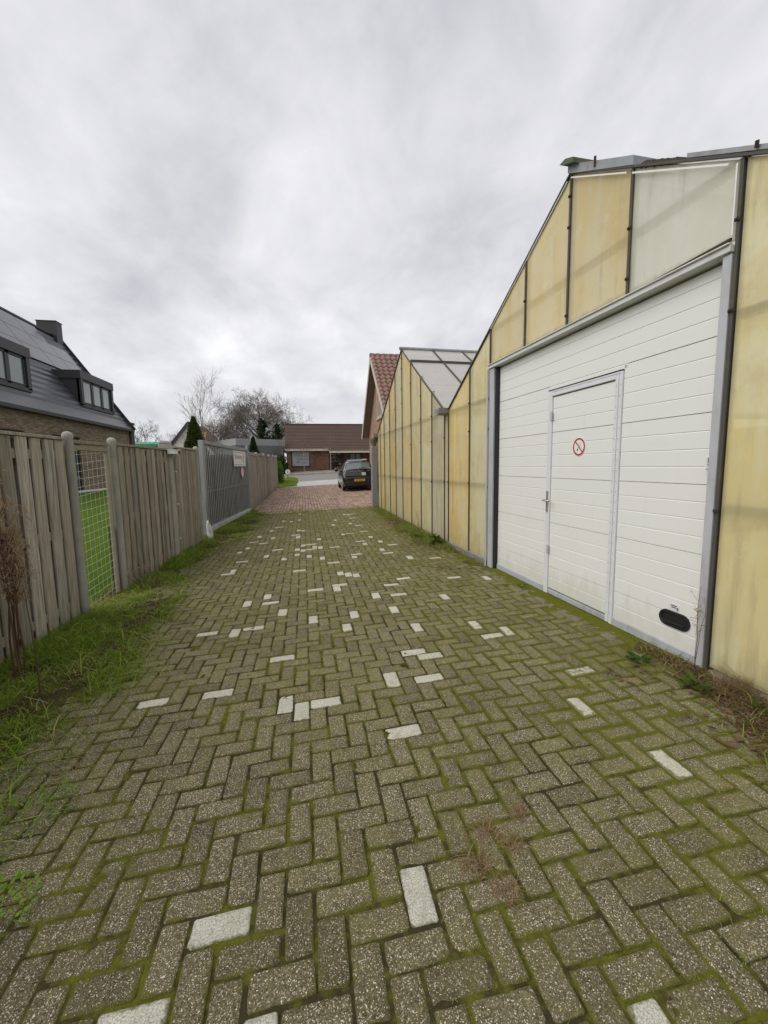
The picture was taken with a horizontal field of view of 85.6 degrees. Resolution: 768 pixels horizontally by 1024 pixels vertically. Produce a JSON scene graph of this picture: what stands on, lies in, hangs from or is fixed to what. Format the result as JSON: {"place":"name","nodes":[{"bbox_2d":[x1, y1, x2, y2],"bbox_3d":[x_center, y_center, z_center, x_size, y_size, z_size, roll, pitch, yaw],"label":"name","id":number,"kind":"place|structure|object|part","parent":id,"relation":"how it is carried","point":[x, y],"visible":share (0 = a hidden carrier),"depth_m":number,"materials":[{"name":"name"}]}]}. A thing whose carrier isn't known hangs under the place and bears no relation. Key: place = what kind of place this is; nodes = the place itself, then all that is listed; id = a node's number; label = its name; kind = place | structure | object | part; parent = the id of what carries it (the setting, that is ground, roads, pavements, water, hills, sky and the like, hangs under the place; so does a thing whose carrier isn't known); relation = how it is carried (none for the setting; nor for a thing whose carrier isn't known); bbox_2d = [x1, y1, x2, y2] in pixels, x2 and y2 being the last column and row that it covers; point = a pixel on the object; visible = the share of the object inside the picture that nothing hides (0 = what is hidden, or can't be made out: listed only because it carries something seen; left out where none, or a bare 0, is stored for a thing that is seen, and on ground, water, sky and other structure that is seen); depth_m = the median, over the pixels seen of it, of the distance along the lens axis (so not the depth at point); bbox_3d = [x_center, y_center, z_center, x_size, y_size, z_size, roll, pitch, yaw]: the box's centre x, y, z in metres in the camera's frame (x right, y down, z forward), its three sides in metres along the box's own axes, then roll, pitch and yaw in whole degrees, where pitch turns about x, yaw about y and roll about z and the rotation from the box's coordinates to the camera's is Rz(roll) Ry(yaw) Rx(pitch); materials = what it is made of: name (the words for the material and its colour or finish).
{"place":"outdoors","nodes":[
{"label":"outdoors","id":0,"kind":"place"},
{"bbox_2d":[0,507,269,843],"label":"grass verge","id":1,"kind":"object","parent":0,"point":[53,696],"depth_m":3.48,"materials":[{"name":"plant"}]},
{"bbox_2d":[0,465,39,680],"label":"dead weed","id":2,"kind":"object","parent":1,"relation":"on","point":[10,568],"visible":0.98,"depth_m":3.29,"materials":[{"name":"brown plant"}]},
{"bbox_2d":[22,584,40,696],"bbox_3d":[-2.546,0.943,2.991,0.039,0.881,0.109,-3,7,-19],"label":"dead weed","id":3,"kind":"object","parent":1,"relation":"on","point":[34,647],"visible":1,"depth_m":3.02,"materials":[{"name":"brown plant"}]},
{"bbox_2d":[128,558,151,587],"bbox_3d":[-3.516,0.891,5.912,0.240,0.400,0.402,3,8,32],"label":"dead weed","id":4,"kind":"object","parent":1,"relation":"on","point":[139,574],"visible":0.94,"depth_m":5.88,"materials":[{"name":"brown plant"}]},
{"bbox_2d":[136,577,168,585],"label":"dry grass","id":5,"kind":"structure","parent":1,"relation":"on","point":[150,580],"depth_m":6.03,"materials":[{"name":"plant"}]},
{"bbox_2d":[206,520,213,537],"bbox_3d":[-4.008,0.416,9.544,0.148,0.460,0.205,-2,7,-11],"label":"plastic bag","id":6,"kind":"object","parent":1,"relation":"on","point":[209,530],"visible":0.87,"depth_m":9.49,"materials":[{"name":"white plastic"}]},
{"bbox_2d":[79,490,202,598],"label":"lawn","id":7,"kind":"structure","parent":0,"point":[93,496],"depth_m":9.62,"materials":[{"name":"green plant"}]},
{"bbox_2d":[183,416,208,486],"bbox_3d":[-9.241,-2.707,20.411,1.900,4.055,1.861,-2,7,-11],"label":"conifer","id":8,"kind":"object","parent":7,"relation":"on","point":[194,435],"visible":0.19,"depth_m":20.08,"materials":[{"name":"green plant"}]},
{"bbox_2d":[284,474,337,480],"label":"road","id":9,"kind":"structure","parent":0,"point":[315,477],"depth_m":34.87,"materials":[{"name":"grey asphalt"}]},
{"bbox_2d":[284,471,338,474],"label":"footpath","id":10,"kind":"structure","parent":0,"point":[311,472],"depth_m":40.83,"materials":[{"name":"grey concrete"}]},
{"bbox_2d":[255,484,371,514],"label":"brick drive","id":11,"kind":"structure","parent":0,"point":[283,500],"depth_m":17.42,"materials":[{"name":"red brick"}]},
{"bbox_2d":[334,459,370,490],"bbox_3d":[-1.532,-2.007,21.841,2.060,1.532,3.495,-4,8,-11],"label":"parked car","id":12,"kind":"object","parent":11,"relation":"on","point":[355,473],"visible":0.84,"depth_m":20.32,"materials":[{"name":"black paint"}]},
{"bbox_3d":[-1.277,-2.278,20.446,1.230,0.380,0.298,-4,8,-11],"label":"rear window","id":13,"kind":"part","parent":12,"relation":"part of","materials":[{"name":"grey glass"}]},
{"bbox_2d":[292,479,337,486],"bbox_3d":[-1.571,-2.119,28.950,10.200,0.301,4.830,-2,7,-11],"label":"apron","id":14,"kind":"object","parent":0,"point":[317,482],"visible":0.26,"depth_m":28.20,"materials":[{"name":"grey concrete"}]},
{"bbox_2d":[0,507,767,1023],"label":"lane","id":15,"kind":"structure","parent":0,"point":[438,703],"depth_m":1.89,"materials":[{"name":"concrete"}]},
{"bbox_2d":[0,838,12,860],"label":"leafy weed","id":16,"kind":"object","parent":15,"relation":"on","point":[9,848],"visible":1,"depth_m":1.81,"materials":[{"name":"green plant"}]},
{"bbox_2d":[0,869,42,936],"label":"leafy weed","id":17,"kind":"object","parent":15,"relation":"on","point":[18,874],"visible":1,"depth_m":1.63,"materials":[{"name":"green plant"}]},
{"bbox_2d":[0,778,79,838],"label":"leafy weed","id":18,"kind":"object","parent":15,"relation":"on","point":[29,802],"visible":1,"depth_m":2.03,"materials":[{"name":"green plant"}]},
{"bbox_2d":[261,505,378,517],"bbox_3d":[-2.175,-0.082,13.899,4.179,0.199,3.892,-2,7,-11],"label":"seam moss","id":19,"kind":"object","parent":15,"relation":"on","point":[311,511],"visible":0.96,"depth_m":13.62,"materials":[{"name":"green plant"}]},
{"bbox_2d":[0,508,767,784],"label":"dead needles","id":20,"kind":"object","parent":15,"relation":"on","point":[689,668],"depth_m":2.64,"materials":[{"name":"brown plant"}]},
{"bbox_2d":[2,555,766,1023],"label":"joint moss","id":21,"kind":"object","parent":15,"relation":"on","point":[412,839],"visible":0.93,"depth_m":1.80,"materials":[{"name":"green plant"}]},
{"bbox_2d":[438,564,458,570],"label":"dry grass","id":22,"kind":"structure","parent":15,"relation":"on","point":[447,567],"depth_m":6.15,"materials":[{"name":"brown plant"}]},
{"bbox_2d":[369,506,767,775],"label":"wall verge","id":23,"kind":"object","parent":15,"relation":"on","point":[720,698],"depth_m":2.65,"materials":[{"name":"green plant"}]},
{"bbox_2d":[428,533,445,543],"bbox_3d":[0.999,0.496,7.829,0.351,0.189,0.364,1,7,12],"label":"leafy weed","id":24,"kind":"object","parent":23,"relation":"on","point":[436,538],"visible":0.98,"depth_m":7.79,"materials":[{"name":"green plant"}]},
{"bbox_2d":[690,590,705,673],"bbox_3d":[2.233,0.811,2.949,0.101,0.646,0.289,6,9,45],"label":"dead weed","id":25,"kind":"object","parent":23,"relation":"on","point":[697,631],"visible":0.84,"depth_m":2.89,"materials":[{"name":"brown plant"}]},
{"bbox_2d":[680,662,766,698],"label":"dry grass","id":26,"kind":"structure","parent":23,"relation":"on","point":[736,687],"depth_m":2.69,"materials":[{"name":"brown plant"}]},
{"bbox_2d":[732,685,767,721],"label":"dry grass","id":27,"kind":"structure","parent":23,"relation":"on","point":[756,697],"depth_m":2.52,"materials":[{"name":"plant"}]},
{"bbox_2d":[736,696,767,718],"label":"leafy weed","id":28,"kind":"object","parent":23,"relation":"on","point":[755,700],"visible":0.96,"depth_m":2.47,"materials":[{"name":"green plant"}]},
{"bbox_2d":[625,651,651,663],"bbox_3d":[1.943,1.101,3.168,0.175,0.079,0.165,4,8,37],"label":"leafy weed","id":29,"kind":"object","parent":15,"relation":"on","point":[636,656],"visible":1,"depth_m":3.16,"materials":[{"name":"green plant"}]},
{"bbox_2d":[677,671,716,695],"bbox_3d":[2.086,1.148,2.762,0.188,0.088,0.214,-7,9,-43],"label":"leafy weed","id":30,"kind":"object","parent":15,"relation":"on","point":[691,676],"visible":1,"depth_m":2.79,"materials":[{"name":"green plant"}]},
{"bbox_2d":[0,0,767,461],"label":"sky","id":31,"kind":"structure","parent":0,"point":[279,196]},
{"bbox_2d":[446,798,536,916],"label":"dry grass","id":32,"kind":"structure","parent":0,"point":[487,825],"depth_m":1.69,"materials":[{"name":"brown plant"}]},
{"bbox_3d":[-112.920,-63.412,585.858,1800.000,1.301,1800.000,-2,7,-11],"label":"ground","id":33,"kind":"structure","parent":0,"visible":0},
{"bbox_2d":[0,306,135,492],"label":"brick house","id":34,"kind":"structure","parent":33,"relation":"on","point":[50,385],"depth_m":20.57,"materials":[{"name":"brown"}]},
{"bbox_2d":[0,429,21,437],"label":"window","id":35,"kind":"structure","parent":34,"relation":"in","point":[0,429],"depth_m":15.82,"materials":[{"name":"grey"}]},
{"bbox_2d":[52,435,82,489],"bbox_3d":[-14.906,-2.257,19.454,0.100,2.560,2.300,-2,7,-11],"label":"window","id":36,"kind":"structure","parent":34,"relation":"in","point":[76,456],"depth_m":20.45,"materials":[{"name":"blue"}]},
{"bbox_2d":[0,430,203,667],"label":"board fence","id":37,"kind":"object","parent":33,"relation":"on","point":[140,489],"visible":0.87,"depth_m":4.66,"materials":[{"name":"wood"}]},
{"bbox_2d":[167,449,179,456],"bbox_3d":[-3.805,-1.047,7.469,0.201,0.159,0.420,-2,7,-11],"label":"security camera","id":38,"kind":"object","parent":37,"relation":"attached to","point":[173,451],"visible":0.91,"depth_m":7.29,"materials":[{"name":"white plastic"}]},
{"bbox_2d":[173,457,181,552],"bbox_3d":[-3.856,-0.120,7.757,0.024,1.802,0.097,-2,7,-11],"label":"cable","id":39,"kind":"object","parent":37,"relation":"attached to","point":[177,504],"visible":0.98,"depth_m":7.77,"materials":[{"name":"metal"}]},
{"bbox_2d":[135,442,158,450],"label":"shed","id":40,"kind":"structure","parent":33,"relation":"on","point":[152,444],"depth_m":45.42,"materials":[{"name":"metal"}]},
{"bbox_2d":[132,417,171,441],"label":"bare tree","id":41,"kind":"object","parent":33,"relation":"on","point":[138,440],"visible":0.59,"depth_m":71.91,"materials":[{"name":"grey plant"}]},
{"bbox_2d":[171,421,219,454],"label":"gabled house","id":42,"kind":"structure","parent":33,"relation":"on","point":[175,441],"depth_m":41.41,"materials":[{"name":"white paint"}]},
{"bbox_2d":[175,367,231,451],"bbox_3d":[-10.475,-4.840,24.122,2.967,7.191,3.171,-6,8,-36],"label":"birch tree","id":43,"kind":"object","parent":33,"relation":"on","point":[200,411],"visible":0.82,"depth_m":23.46,"materials":[{"name":"grey plant"}]},
{"bbox_2d":[203,421,234,440],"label":"bare tree","id":44,"kind":"object","parent":33,"relation":"on","point":[219,437],"visible":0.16,"depth_m":57.81,"materials":[{"name":"grey plant"}]},
{"bbox_2d":[205,401,267,439],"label":"bare tree","id":45,"kind":"object","parent":33,"relation":"on","point":[230,429],"visible":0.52,"depth_m":57.19,"materials":[{"name":"grey plant"}]},
{"bbox_2d":[213,438,284,458],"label":"annexe","id":46,"kind":"structure","parent":33,"relation":"on","point":[266,447],"depth_m":41.66,"materials":[{"name":"grey"}]},
{"bbox_2d":[249,435,259,452],"bbox_3d":[-7.353,-2.636,23.371,0.955,3.321,0.938,-2,7,-11],"label":"conifer","id":47,"kind":"object","parent":33,"relation":"on","point":[253,448],"visible":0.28,"depth_m":23.18,"materials":[{"name":"green plant"}]},
{"bbox_2d":[204,387,314,439],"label":"bare tree","id":48,"kind":"object","parent":33,"relation":"on","point":[261,413],"visible":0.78,"depth_m":56.24,"materials":[{"name":"grey plant"}]},
{"bbox_2d":[248,451,277,510],"bbox_3d":[-5.609,-1.604,19.828,0.175,2.459,11.866,-2,7,-10],"label":"board fence","id":49,"kind":"object","parent":33,"relation":"on","point":[263,478],"visible":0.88,"depth_m":17.36,"materials":[{"name":"wood"}]},
{"bbox_2d":[198,440,250,535],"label":"steel gate","id":50,"kind":"structure","parent":49,"relation":"attached to","point":[225,489],"depth_m":10.98,"materials":[{"name":"metal"}]},
{"bbox_2d":[233,450,245,465],"bbox_3d":[-4.437,-1.639,12.773,0.010,0.460,1.420,-1,6,-5],"label":"address sign","id":51,"kind":"object","parent":50,"relation":"attached to","point":[239,458],"visible":1,"depth_m":12.72,"materials":[{"name":"metal"}]},
{"bbox_2d":[241,466,243,477],"bbox_3d":[-4.454,-1.253,13.057,0.008,0.380,0.380,-1,6,-5],"label":"prohibition sign","id":52,"kind":"object","parent":50,"relation":"attached to","point":[242,472],"visible":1,"depth_m":13.06,"materials":[{"name":"metal"}]},
{"bbox_2d":[277,454,288,473],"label":"shrub","id":53,"kind":"object","parent":33,"relation":"on","point":[284,464],"visible":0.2,"depth_m":41.25,"materials":[{"name":"green plant"}]},
{"bbox_2d":[265,408,303,438],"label":"bare tree","id":54,"kind":"object","parent":33,"relation":"on","point":[278,424],"visible":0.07,"depth_m":62.49,"materials":[{"name":"grey plant"}]},
{"bbox_2d":[278,478,298,487],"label":"roadside grass","id":55,"kind":"structure","parent":33,"relation":"on","point":[295,482],"depth_m":28.53,"materials":[{"name":"green plant"}]},
{"bbox_2d":[266,460,284,483],"bbox_3d":[-7.711,-2.698,28.558,1.673,1.835,3.432,-2,7,-11],"label":"hedge bush","id":56,"kind":"object","parent":55,"relation":"on","point":[280,469],"visible":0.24,"depth_m":27.97,"materials":[{"name":"green plant"}]},
{"bbox_2d":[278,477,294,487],"bbox_3d":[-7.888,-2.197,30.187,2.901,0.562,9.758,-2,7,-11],"label":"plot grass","id":57,"kind":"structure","parent":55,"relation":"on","point":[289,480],"depth_m":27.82,"materials":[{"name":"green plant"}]},
{"bbox_2d":[285,470,338,475],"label":"kerb","id":58,"kind":"structure","parent":33,"relation":"on","point":[312,473],"depth_m":39.69,"materials":[{"name":"concrete"}]},
{"bbox_2d":[284,424,369,471],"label":"bungalow","id":59,"kind":"object","parent":33,"relation":"on","point":[350,442],"visible":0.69,"depth_m":45.12,"materials":[{"name":"red brick"}]},
{"bbox_2d":[291,452,309,467],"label":"window","id":60,"kind":"structure","parent":59,"relation":"in","point":[297,462],"depth_m":43.88,"materials":[{"name":"grey glass"}]},
{"bbox_2d":[331,453,336,468],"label":"window","id":61,"kind":"structure","parent":59,"relation":"in","point":[333,464],"depth_m":45.76,"materials":[{"name":"black glass"}]},
{"bbox_2d":[337,453,343,466],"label":"front door","id":62,"kind":"structure","parent":59,"relation":"in","point":[340,457],"depth_m":45.83,"materials":[{"name":"brown paint"}]},
{"bbox_2d":[350,453,360,459],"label":"window","id":63,"kind":"structure","parent":59,"relation":"in","point":[353,456],"depth_m":46.13,"materials":[{"name":"grey glass"}]},
{"bbox_2d":[361,353,398,471],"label":"brick house","id":64,"kind":"structure","parent":33,"relation":"on","point":[381,369],"depth_m":20.54,"materials":[{"name":"brown brick"}]},
{"bbox_2d":[376,394,380,420],"bbox_3d":[-0.230,-5.357,20.672,0.160,1.470,1.220,-2,7,-11],"label":"window","id":65,"kind":"structure","parent":64,"relation":"in","point":[378,403],"depth_m":21.06,"materials":[{"name":"beige paint"}]},
{"bbox_2d":[372,139,767,701],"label":"greenhouse","id":66,"kind":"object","parent":33,"relation":"on","point":[626,338],"visible":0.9,"depth_m":3.62,"materials":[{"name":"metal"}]},
{"bbox_2d":[370,438,377,506],"bbox_3d":[-0.312,-1.319,13.948,0.274,2.521,0.346,-2,7,-11],"label":"post","id":67,"kind":"object","parent":66,"relation":"attached to","point":[374,478],"visible":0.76,"depth_m":13.91,"materials":[{"name":"plastic"}]},
{"bbox_2d":[573,437,584,455],"bbox_3d":[1.992,-0.666,4.243,0.006,0.188,0.188,-2,7,-12],"label":"no smoking sign","id":68,"kind":"object","parent":66,"relation":"attached to","point":[579,446],"visible":1,"depth_m":4.24,"materials":[{"name":"white plastic"}]},
{"bbox_2d":[493,265,721,664],"bbox_3d":[1.951,-0.411,4.415,0.150,2.870,3.129,-2,7,-13],"label":"garage door","id":69,"kind":"structure","parent":66,"relation":"in","point":[613,531],"depth_m":3.74,"materials":[{"name":"metal"}]},
{"bbox_2d":[705,456,708,469],"bbox_3d":[2.289,-0.346,2.912,0.033,0.100,0.056,-2,7,-13],"label":"key switch","id":70,"kind":"object","parent":66,"relation":"attached to","point":[707,459],"visible":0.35,"depth_m":2.92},
{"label":"planting bed","id":71,"kind":"structure","parent":0,"visible":0},
{"bbox_2d":[256,418,270,438],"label":"fir tree","id":72,"kind":"object","parent":71,"relation":"on","point":[261,429],"visible":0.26,"depth_m":47.40,"materials":[{"name":"green plant"}]},
{"bbox_2d":[270,422,286,458],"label":"fir tree","id":73,"kind":"object","parent":71,"relation":"on","point":[278,435],"visible":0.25,"depth_m":48.66,"materials":[{"name":"green plant"}]},
{"bbox_2d":[274,434,292,463],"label":"trained tree","id":74,"kind":"object","parent":71,"relation":"on","point":[282,451],"visible":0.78,"depth_m":42.49,"materials":[{"name":"plant"}]},
{"bbox_2d":[295,436,312,470],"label":"trained tree","id":75,"kind":"object","parent":71,"relation":"on","point":[303,452],"visible":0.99,"depth_m":42.94,"materials":[{"name":"plant"}]},
{"bbox_2d":[322,432,339,469],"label":"trained tree","id":76,"kind":"object","parent":71,"relation":"on","point":[330,454],"visible":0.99,"depth_m":43.40,"materials":[{"name":"plant"}]}
]}

